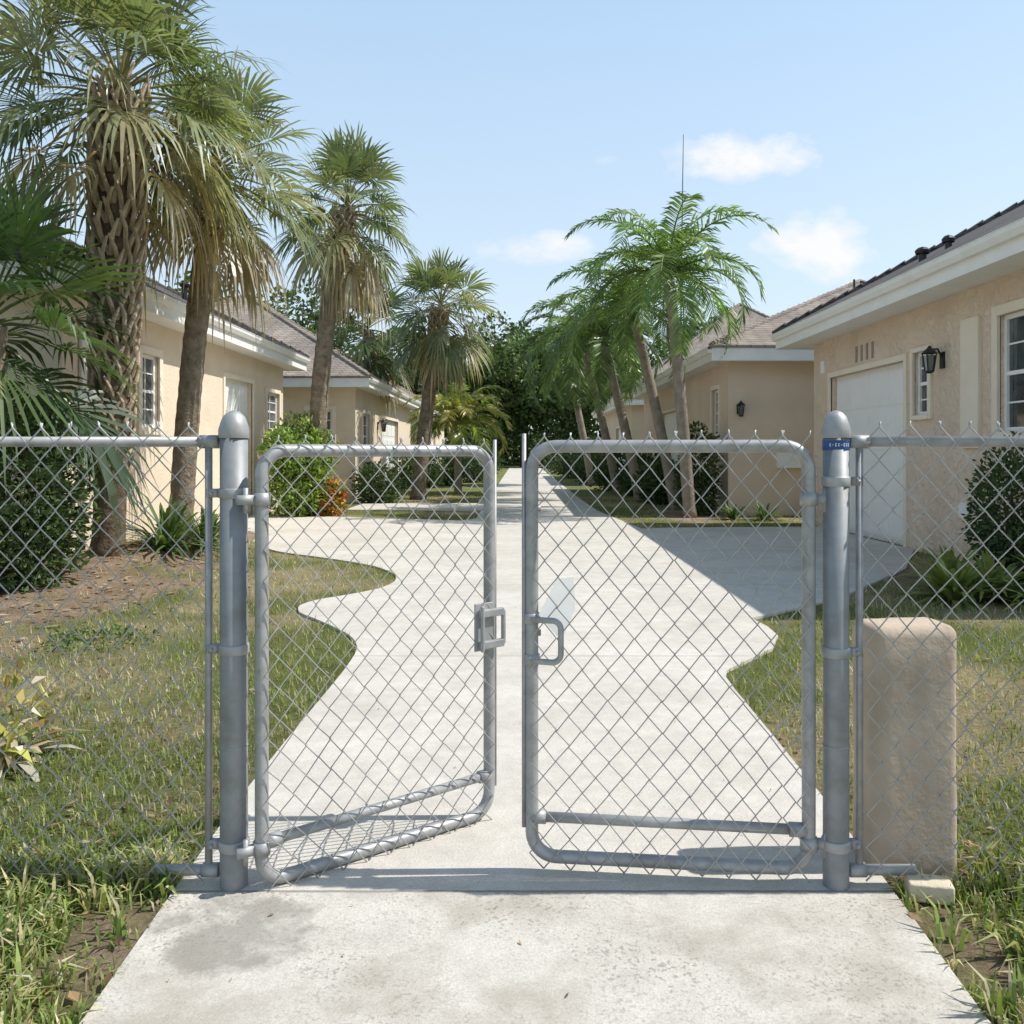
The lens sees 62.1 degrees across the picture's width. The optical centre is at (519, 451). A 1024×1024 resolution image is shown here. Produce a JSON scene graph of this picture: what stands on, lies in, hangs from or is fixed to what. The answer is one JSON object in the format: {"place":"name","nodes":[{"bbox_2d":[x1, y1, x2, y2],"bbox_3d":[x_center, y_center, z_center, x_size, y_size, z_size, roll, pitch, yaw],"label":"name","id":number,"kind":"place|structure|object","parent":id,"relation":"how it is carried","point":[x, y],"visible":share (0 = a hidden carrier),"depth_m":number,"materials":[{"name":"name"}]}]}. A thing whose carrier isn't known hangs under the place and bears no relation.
{"place":"outdoors","nodes":[
{"label":"outdoors","id":0,"kind":"place"},
{"bbox_2d":[0,230,309,555],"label":"house","id":1,"kind":"structure","parent":0,"point":[243,374],"depth_m":15.32,"materials":[{"name":"beige paint"}]},
{"bbox_2d":[143,354,154,426],"bbox_3d":[-6.385,-1.035,14.440,0.070,1.230,0.680,0,0,0],"label":"window","id":2,"kind":"structure","parent":1,"relation":"in","point":[148,361],"depth_m":14.61,"materials":[{"name":"glass"}]},
{"bbox_2d":[226,379,246,419],"bbox_3d":[-6.426,-0.050,19.050,0.047,3.100,1.900,0,0,0],"label":"window","id":3,"kind":"structure","parent":1,"relation":"in","point":[236,392],"depth_m":19.20,"materials":[{"name":"white glass"}]},
{"bbox_2d":[268,393,275,429],"bbox_3d":[-6.385,-1.025,21.625,0.070,0.950,1.050,0,0,0],"label":"window","id":4,"kind":"structure","parent":1,"relation":"in","point":[271,397],"depth_m":21.84,"materials":[{"name":"white glass"}]},
{"bbox_2d":[397,384,443,463],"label":"house","id":5,"kind":"structure","parent":0,"point":[436,441],"depth_m":49.07,"materials":[{"name":"beige paint"}]},
{"bbox_2d":[0,456,1023,1023],"bbox_3d":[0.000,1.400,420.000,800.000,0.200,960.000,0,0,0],"label":"ground","id":6,"kind":"structure","parent":0,"point":[978,962],"depth_m":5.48,"materials":[{"name":"green plant"}]},
{"bbox_2d":[0,656,91,781],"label":"plant","id":7,"kind":"object","parent":6,"relation":"on","point":[9,744],"visible":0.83,"depth_m":4.14,"materials":[{"name":"yellow plant"}]},
{"bbox_2d":[0,389,107,592],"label":"shrub","id":8,"kind":"object","parent":6,"relation":"on","point":[54,528],"visible":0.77,"depth_m":9.04,"materials":[{"name":"green plant"}]},
{"bbox_2d":[0,153,169,563],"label":"fan palm","id":9,"kind":"object","parent":6,"relation":"on","point":[14,214],"visible":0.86,"depth_m":9.63,"materials":[{"name":"green plant"}]},
{"bbox_2d":[37,622,158,654],"bbox_3d":[-3.273,1.430,6.600,0.896,0.159,0.760,0,0,0],"label":"ground cover","id":10,"kind":"object","parent":6,"relation":"on","point":[102,632],"visible":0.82,"depth_m":6.57,"materials":[{"name":"green plant"}]},
{"bbox_2d":[0,421,219,882],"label":"chain link fence","id":11,"kind":"object","parent":6,"relation":"on","point":[208,868],"visible":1,"depth_m":2.88,"materials":[{"name":"metal"}]},
{"bbox_2d":[0,0,284,556],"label":"fan palm","id":12,"kind":"object","parent":6,"relation":"on","point":[115,123],"visible":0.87,"depth_m":10.93,"materials":[{"name":"green plant"}]},
{"bbox_2d":[81,493,219,564],"bbox_3d":[-5.016,1.072,11.968,2.624,1.032,2.557,0,0,0],"label":"strappy plant","id":13,"kind":"object","parent":6,"relation":"on","point":[163,541],"visible":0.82,"depth_m":11.83,"materials":[{"name":"green plant"}]},
{"bbox_2d":[164,271,232,301],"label":"leafy tree","id":14,"kind":"object","parent":6,"relation":"on","point":[187,279],"visible":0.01,"depth_m":63.07,"materials":[{"name":"green plant"}]},
{"bbox_2d":[151,501,277,554],"bbox_3d":[-4.731,1.163,12.680,2.330,0.926,2.638,0,0,0],"label":"strappy plant","id":15,"kind":"object","parent":6,"relation":"on","point":[215,531],"visible":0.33,"depth_m":12.59,"materials":[{"name":"green plant"}]},
{"bbox_2d":[136,43,338,537],"bbox_3d":[-4.711,-2.478,13.279,3.602,7.776,3.580,0,0,0],"label":"fan palm","id":16,"kind":"object","parent":6,"relation":"on","point":[237,269],"visible":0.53,"depth_m":13.15,"materials":[{"name":"green plant"}]},
{"bbox_2d":[256,410,340,516],"bbox_3d":[-5.135,0.327,19.703,1.988,2.653,1.661,0,0,0],"label":"shrub","id":17,"kind":"object","parent":6,"relation":"on","point":[291,470],"visible":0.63,"depth_m":19.40,"materials":[{"name":"green plant"}]},
{"bbox_2d":[255,278,364,360],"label":"leafy tree","id":18,"kind":"object","parent":6,"relation":"on","point":[312,328],"visible":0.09,"depth_m":64.73,"materials":[{"name":"green plant"}]},
{"bbox_2d":[210,294,421,501],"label":"house","id":19,"kind":"structure","parent":6,"relation":"on","point":[359,410],"depth_m":26.11,"materials":[{"name":"beige paint"}]},
{"bbox_2d":[309,410,331,442],"bbox_3d":[-5.950,-0.650,25.385,0.700,1.200,0.070,0,0,0],"label":"window","id":20,"kind":"structure","parent":19,"relation":"in","point":[329,418],"depth_m":25.36,"materials":[{"name":"grey glass"}]},
{"bbox_2d":[364,414,367,457],"bbox_3d":[-4.985,-0.500,27.000,0.070,1.400,1.200,0,0,0],"label":"window","id":21,"kind":"structure","parent":19,"relation":"in","point":[365,416],"depth_m":27.43,"materials":[{"name":"grey glass"}]},
{"bbox_2d":[382,419,394,490],"bbox_3d":[-5.027,0.150,32.000,0.047,2.700,4.000,0,0,0],"label":"garage door","id":22,"kind":"structure","parent":19,"relation":"in","point":[388,437],"depth_m":32.42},
{"bbox_2d":[311,477,348,516],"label":"shrub","id":23,"kind":"object","parent":6,"relation":"on","point":[330,508],"visible":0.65,"depth_m":19.66,"materials":[{"name":"orange plant"}]},
{"bbox_2d":[264,120,426,515],"bbox_3d":[-4.084,-3.181,20.149,3.757,9.383,3.587,0,0,30],"label":"fan palm","id":24,"kind":"object","parent":6,"relation":"on","point":[348,276],"visible":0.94,"depth_m":19.90,"materials":[{"name":"green plant"}]},
{"bbox_2d":[311,277,416,414],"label":"leafy tree","id":25,"kind":"object","parent":6,"relation":"on","point":[369,353],"visible":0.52,"depth_m":29.52,"materials":[{"name":"green plant"}]},
{"bbox_2d":[365,461,379,496],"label":"shrub","id":26,"kind":"object","parent":6,"relation":"on","point":[371,476],"visible":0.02,"depth_m":27.04,"materials":[{"name":"green plant"}]},
{"bbox_2d":[347,460,404,502],"bbox_3d":[-4.223,0.913,24.871,1.691,1.397,1.458,0,0,0],"label":"shrub","id":27,"kind":"object","parent":6,"relation":"on","point":[368,492],"visible":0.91,"depth_m":24.68,"materials":[{"name":"green plant"}]},
{"bbox_2d":[387,457,413,490],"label":"shrub","id":28,"kind":"object","parent":6,"relation":"on","point":[405,481],"visible":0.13,"depth_m":32.74,"materials":[{"name":"green plant"}]},
{"bbox_2d":[376,324,468,406],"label":"leafy tree","id":29,"kind":"object","parent":6,"relation":"on","point":[416,389],"visible":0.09,"depth_m":74.90,"materials":[{"name":"green plant"}]},
{"bbox_2d":[401,456,451,487],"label":"shrub","id":30,"kind":"object","parent":6,"relation":"on","point":[433,474],"visible":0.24,"depth_m":35.36,"materials":[{"name":"green plant"}]},
{"bbox_2d":[377,247,501,499],"bbox_3d":[-2.466,-2.685,27.066,3.935,8.419,4.026,0,0,0],"label":"fan palm","id":31,"kind":"object","parent":6,"relation":"on","point":[433,355],"visible":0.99,"depth_m":26.70,"materials":[{"name":"green plant"}]},
{"bbox_2d":[426,456,473,485],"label":"shrub","id":32,"kind":"object","parent":6,"relation":"on","point":[446,481],"visible":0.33,"depth_m":37.83,"materials":[{"name":"green plant"}]},
{"bbox_2d":[403,382,512,492],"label":"feather palm","id":33,"kind":"object","parent":6,"relation":"on","point":[457,414],"visible":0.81,"depth_m":30.56,"materials":[{"name":"green plant"}]},
{"bbox_2d":[440,445,502,482],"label":"shrub","id":34,"kind":"object","parent":6,"relation":"on","point":[475,473],"visible":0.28,"depth_m":41.69,"materials":[{"name":"green plant"}]},
{"bbox_2d":[462,440,506,476],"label":"shrub","id":35,"kind":"object","parent":6,"relation":"on","point":[489,454],"visible":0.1,"depth_m":51.84,"materials":[{"name":"green plant"}]},
{"bbox_2d":[440,309,557,463],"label":"leafy tree","id":36,"kind":"object","parent":6,"relation":"on","point":[501,358],"visible":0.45,"depth_m":80.57,"materials":[{"name":"green plant"}]},
{"bbox_2d":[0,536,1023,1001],"bbox_3d":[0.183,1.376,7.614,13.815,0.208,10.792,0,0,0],"label":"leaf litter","id":37,"kind":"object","parent":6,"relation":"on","point":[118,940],"visible":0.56,"depth_m":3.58,"materials":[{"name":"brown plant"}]},
{"bbox_2d":[470,326,565,466],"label":"leafy tree","id":38,"kind":"object","parent":6,"relation":"on","point":[516,434],"visible":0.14,"depth_m":84.23,"materials":[{"name":"green plant"}]},
{"bbox_2d":[444,379,619,465],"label":"distant woodland","id":39,"kind":"object","parent":6,"relation":"on","point":[534,439],"visible":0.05,"depth_m":92.85,"materials":[{"name":"green plant"}]},
{"bbox_2d":[542,453,581,473],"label":"shrub","id":40,"kind":"object","parent":6,"relation":"on","point":[552,463],"visible":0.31,"depth_m":57.77,"materials":[{"name":"green plant"}]},
{"bbox_2d":[508,324,617,461],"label":"leafy tree","id":41,"kind":"object","parent":6,"relation":"on","point":[567,420],"visible":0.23,"depth_m":81.89,"materials":[{"name":"green plant"}]},
{"bbox_2d":[510,318,615,485],"bbox_3d":[1.968,-2.305,37.907,4.859,7.676,5.222,0,0,0],"label":"feather palm","id":42,"kind":"object","parent":6,"relation":"on","point":[581,428],"visible":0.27,"depth_m":37.89,"materials":[{"name":"green plant"}]},
{"bbox_2d":[552,453,599,478],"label":"shrub","id":43,"kind":"object","parent":6,"relation":"on","point":[563,471],"visible":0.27,"depth_m":47.74,"materials":[{"name":"green plant"}]},
{"bbox_2d":[520,290,645,493],"bbox_3d":[2.280,-2.197,30.588,4.715,7.467,4.699,0,0,0],"label":"feather palm","id":44,"kind":"object","parent":6,"relation":"on","point":[610,458],"visible":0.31,"depth_m":30.38,"materials":[{"name":"green plant"}]},
{"bbox_2d":[566,439,623,483],"bbox_3d":[3.601,0.531,39.981,2.890,2.270,2.164,0,0,0],"label":"shrub","id":45,"kind":"object","parent":6,"relation":"on","point":[582,470],"visible":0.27,"depth_m":39.84,"materials":[{"name":"green plant"}]},
{"bbox_2d":[521,280,669,500],"bbox_3d":[2.373,-1.867,25.980,4.696,6.804,4.622,0,0,-31],"label":"feather palm","id":46,"kind":"object","parent":6,"relation":"on","point":[602,349],"visible":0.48,"depth_m":25.88,"materials":[{"name":"green plant"}]},
{"bbox_2d":[588,453,640,490],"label":"shrub","id":47,"kind":"object","parent":6,"relation":"on","point":[600,480],"visible":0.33,"depth_m":32.79,"materials":[{"name":"green plant"}]},
{"bbox_2d":[580,330,667,418],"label":"leafy tree","id":48,"kind":"object","parent":6,"relation":"on","point":[586,411],"visible":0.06,"depth_m":80.45,"materials":[{"name":"green plant"}]},
{"bbox_2d":[543,229,726,509],"bbox_3d":[2.855,-2.064,22.126,4.534,7.190,4.699,0,0,0],"label":"feather palm","id":49,"kind":"object","parent":6,"relation":"on","point":[657,415],"visible":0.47,"depth_m":21.89,"materials":[{"name":"green plant"}]},
{"bbox_2d":[614,453,662,495],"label":"shrub","id":50,"kind":"object","parent":6,"relation":"on","point":[626,484],"visible":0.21,"depth_m":28.87,"materials":[{"name":"green plant"}]},
{"bbox_2d":[631,459,681,505],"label":"shrub","id":51,"kind":"object","parent":6,"relation":"on","point":[657,497],"visible":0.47,"depth_m":24.16,"materials":[{"name":"green plant"}]},
{"bbox_2d":[563,192,779,517],"bbox_3d":[3.246,-2.147,19.596,4.630,7.318,4.718,0,0,0],"label":"feather palm","id":52,"kind":"object","parent":6,"relation":"on","point":[663,258],"visible":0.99,"depth_m":19.16,"materials":[{"name":"green plant"}]},
{"bbox_2d":[680,134,683,345],"bbox_3d":[6.743,-5.900,35.600,0.500,14.800,0.090,0,0,0],"label":"antenna mast","id":53,"kind":"object","parent":6,"relation":"on","point":[682,214],"visible":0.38,"depth_m":35.58,"materials":[{"name":"black metal"}]},
{"bbox_2d":[651,304,734,364],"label":"leafy tree","id":54,"kind":"object","parent":6,"relation":"on","point":[697,327],"visible":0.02,"depth_m":72.72,"materials":[{"name":"green plant"}]},
{"bbox_2d":[671,420,723,515],"bbox_3d":[4.228,0.411,20.329,1.258,2.357,1.472,0,0,0],"label":"shrub","id":55,"kind":"object","parent":6,"relation":"on","point":[702,483],"visible":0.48,"depth_m":20.06,"materials":[{"name":"green plant"}]},
{"bbox_2d":[714,503,753,520],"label":"strappy plant","id":56,"kind":"object","parent":6,"relation":"on","point":[730,513],"visible":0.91,"depth_m":18.83,"materials":[{"name":"green plant"}]},
{"bbox_2d":[628,279,865,515],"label":"house","id":57,"kind":"structure","parent":6,"relation":"on","point":[760,384],"depth_m":20.00,"materials":[{"name":"beige paint"}]},
{"bbox_2d":[665,412,678,475],"bbox_3d":[5.026,0.100,27.500,0.047,2.800,4.000,0,0,0],"label":"garage door","id":58,"kind":"structure","parent":57,"relation":"in","point":[670,419],"depth_m":28.07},
{"bbox_2d":[715,390,717,435],"bbox_3d":[4.985,-0.975,21.250,0.070,1.150,0.700,0,0,0],"label":"window","id":59,"kind":"structure","parent":57,"relation":"in","point":[716,392],"depth_m":21.54,"materials":[{"name":"grey glass"}]},
{"bbox_2d":[744,500,787,521],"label":"strappy plant","id":60,"kind":"object","parent":6,"relation":"on","point":[762,513],"visible":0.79,"depth_m":18.60,"materials":[{"name":"green plant"}]},
{"bbox_2d":[821,410,862,891],"bbox_3d":[1.098,0.729,2.900,0.136,1.742,0.096,0,0,0],"label":"gate post","id":61,"kind":"object","parent":6,"relation":"on","point":[837,650],"visible":0.94,"depth_m":2.86,"materials":[{"name":"metal"}]},
{"bbox_2d":[522,429,825,882],"bbox_3d":[0.538,0.691,2.944,1.069,1.537,0.093,0,0,5],"label":"gate leaf","id":62,"kind":"object","parent":61,"relation":"attached to","point":[555,613],"visible":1,"depth_m":2.93,"materials":[{"name":"metal"}]},
{"bbox_2d":[770,200,1023,563],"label":"house","id":63,"kind":"structure","parent":6,"relation":"on","point":[924,340],"depth_m":12.42,"materials":[{"name":"beige paint"}]},
{"bbox_2d":[837,363,902,545],"bbox_3d":[6.126,0.035,14.825,0.047,2.930,3.150,0,0,0],"label":"garage door","id":64,"kind":"structure","parent":63,"relation":"in","point":[867,398],"depth_m":14.51,"materials":[{"name":"white metal"}]},
{"bbox_2d":[918,352,927,414],"bbox_3d":[6.085,-1.025,12.670,0.070,0.950,0.500,0,0,0],"label":"window","id":65,"kind":"structure","parent":63,"relation":"in","point":[922,376],"depth_m":12.85,"materials":[{"name":"white paint"}]},
{"bbox_2d":[1004,311,1023,431],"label":"window","id":66,"kind":"structure","parent":63,"relation":"in","point":[1013,323],"depth_m":10.46,"materials":[{"name":"glass"}]},
{"bbox_2d":[852,617,956,878],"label":"stucco pillar","id":67,"kind":"structure","parent":6,"relation":"on","point":[924,763],"depth_m":2.99,"materials":[{"name":"beige concrete"}]},
{"bbox_2d":[904,874,954,905],"bbox_3d":[1.372,1.465,2.851,0.143,0.066,0.087,0,0,12],"label":"loose brick","id":68,"kind":"object","parent":6,"relation":"on","point":[937,887],"visible":0.81,"depth_m":2.82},
{"bbox_2d":[849,421,1023,881],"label":"chain link fence","id":69,"kind":"object","parent":6,"relation":"on","point":[859,868],"visible":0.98,"depth_m":2.88,"materials":[{"name":"metal"}]},
{"bbox_2d":[883,552,1023,613],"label":"strappy plant","id":70,"kind":"object","parent":6,"relation":"on","point":[951,591],"visible":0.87,"depth_m":8.37,"materials":[{"name":"green plant"}]},
{"bbox_2d":[896,545,1014,588],"bbox_3d":[4.940,1.324,9.647,1.428,0.630,1.790,0,0,24],"label":"strappy plant","id":71,"kind":"object","parent":6,"relation":"on","point":[948,562],"visible":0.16,"depth_m":9.60,"materials":[{"name":"green plant"}]},
{"bbox_2d":[926,549,1023,609],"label":"strappy plant","id":72,"kind":"object","parent":6,"relation":"on","point":[988,562],"visible":0.56,"depth_m":8.63,"materials":[{"name":"green plant"}]},
{"bbox_2d":[960,431,1023,585],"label":"shrub","id":73,"kind":"object","parent":6,"relation":"on","point":[1000,544],"visible":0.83,"depth_m":9.50,"materials":[{"name":"green plant"}]},
{"bbox_2d":[966,554,1023,611],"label":"strappy plant","id":74,"kind":"object","parent":6,"relation":"on","point":[1017,597],"visible":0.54,"depth_m":8.38,"materials":[{"name":"green plant"}]},
{"bbox_2d":[1002,555,1023,598],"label":"strappy plant","id":75,"kind":"object","parent":6,"relation":"on","point":[1019,575],"visible":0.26,"depth_m":9.02,"materials":[{"name":"green plant"}]},
{"bbox_2d":[0,0,1023,440],"label":"sky","id":76,"kind":"structure","parent":0,"point":[869,134],"materials":[{"name":"blue"}]},
{"bbox_2d":[79,468,991,1023],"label":"driveway","id":77,"kind":"structure","parent":0,"point":[431,930],"depth_m":3.19,"materials":[{"name":"concrete"}]},
{"bbox_2d":[206,410,249,891],"bbox_3d":[-0.996,0.729,2.900,0.142,1.742,0.102,0,0,0],"label":"gate post","id":78,"kind":"object","parent":77,"relation":"on","point":[232,648],"visible":0.93,"depth_m":2.86,"materials":[{"name":"metal"}]},
{"bbox_2d":[235,434,505,892],"bbox_3d":[-0.504,0.715,3.129,1.069,1.555,0.093,0,0,-37],"label":"gate leaf","id":79,"kind":"object","parent":78,"relation":"attached to","point":[486,613],"visible":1,"depth_m":3.08,"materials":[{"name":"metal"}]},
{"bbox_2d":[591,303,769,474],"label":"house","id":80,"kind":"structure","parent":0,"point":[634,410],"depth_m":41.91,"materials":[{"name":"beige paint"}]},
{"bbox_2d":[619,429,625,474],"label":"garage door","id":81,"kind":"structure","parent":80,"relation":"in","point":[620,436],"depth_m":43.16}
]}

